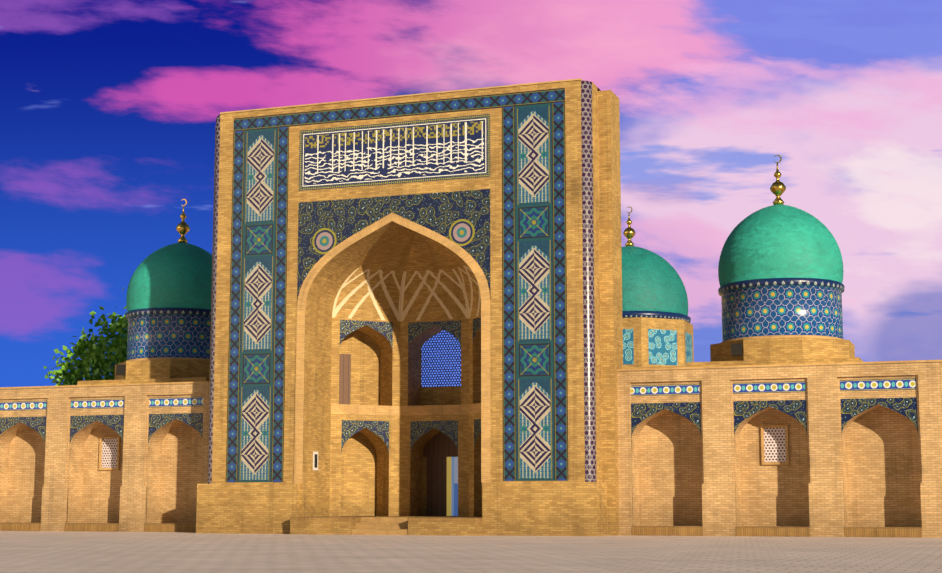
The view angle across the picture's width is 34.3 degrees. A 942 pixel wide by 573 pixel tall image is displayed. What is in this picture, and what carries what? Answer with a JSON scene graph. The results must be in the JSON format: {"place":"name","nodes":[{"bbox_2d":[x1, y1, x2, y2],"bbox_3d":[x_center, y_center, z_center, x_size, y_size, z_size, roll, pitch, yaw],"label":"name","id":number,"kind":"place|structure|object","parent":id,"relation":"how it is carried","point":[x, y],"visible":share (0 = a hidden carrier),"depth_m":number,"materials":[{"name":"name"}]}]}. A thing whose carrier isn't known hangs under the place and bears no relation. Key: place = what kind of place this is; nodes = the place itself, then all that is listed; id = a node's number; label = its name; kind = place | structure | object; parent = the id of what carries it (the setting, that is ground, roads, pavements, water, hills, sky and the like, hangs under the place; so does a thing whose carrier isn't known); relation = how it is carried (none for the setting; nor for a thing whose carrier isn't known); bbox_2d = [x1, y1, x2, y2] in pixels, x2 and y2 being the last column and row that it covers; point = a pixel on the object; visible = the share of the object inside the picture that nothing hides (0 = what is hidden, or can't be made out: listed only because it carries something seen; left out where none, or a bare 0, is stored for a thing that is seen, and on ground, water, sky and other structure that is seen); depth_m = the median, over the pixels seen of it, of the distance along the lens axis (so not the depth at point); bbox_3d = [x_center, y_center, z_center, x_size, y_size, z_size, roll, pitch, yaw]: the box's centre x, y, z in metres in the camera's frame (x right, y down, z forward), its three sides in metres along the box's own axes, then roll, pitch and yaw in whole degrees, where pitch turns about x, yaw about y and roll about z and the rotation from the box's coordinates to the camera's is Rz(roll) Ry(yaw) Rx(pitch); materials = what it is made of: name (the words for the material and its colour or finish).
{"place":"outdoors","nodes":[
{"label":"outdoors","id":0,"kind":"place"},
{"bbox_2d":[0,531,941,572],"bbox_3d":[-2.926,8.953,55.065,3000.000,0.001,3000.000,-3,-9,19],"label":"plaza ground","id":1,"kind":"structure","parent":0,"point":[93,552],"depth_m":34.67,"materials":[{"name":"beige stone"}]},
{"bbox_2d":[43,288,127,385],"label":"tree","id":2,"kind":"object","parent":1,"relation":"on","point":[94,359],"visible":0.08,"depth_m":76.77,"materials":[{"name":"green plant"}]},
{"bbox_2d":[0,381,208,531],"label":"wing","id":3,"kind":"structure","parent":1,"relation":"on","point":[132,457],"depth_m":61.71,"materials":[{"name":"beige brick"}]},
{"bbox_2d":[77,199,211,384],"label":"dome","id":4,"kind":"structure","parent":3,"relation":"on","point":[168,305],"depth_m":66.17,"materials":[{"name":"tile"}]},
{"bbox_2d":[196,78,622,535],"bbox_3d":[-1.856,1.329,59.207,16.240,16.260,7.970,-3,-9,19],"label":"entrance portal","id":5,"kind":"object","parent":1,"relation":"on","point":[416,316],"visible":1,"depth_m":57.17,"materials":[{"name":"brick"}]},
{"bbox_2d":[617,360,941,537],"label":"wing","id":6,"kind":"structure","parent":1,"relation":"on","point":[848,449],"depth_m":52.83,"materials":[{"name":"beige brick"}]},
{"bbox_2d":[686,155,863,366],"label":"dome","id":7,"kind":"structure","parent":6,"relation":"on","point":[780,276],"depth_m":57.53,"materials":[{"name":"tile"}]},
{"bbox_2d":[0,0,941,386],"label":"sky","id":8,"kind":"structure","parent":0,"point":[109,109],"materials":[{"name":"blue"}]},
{"bbox_2d":[621,206,693,368],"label":"dome","id":9,"kind":"structure","parent":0,"point":[657,328],"depth_m":95.19,"materials":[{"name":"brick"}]}
]}

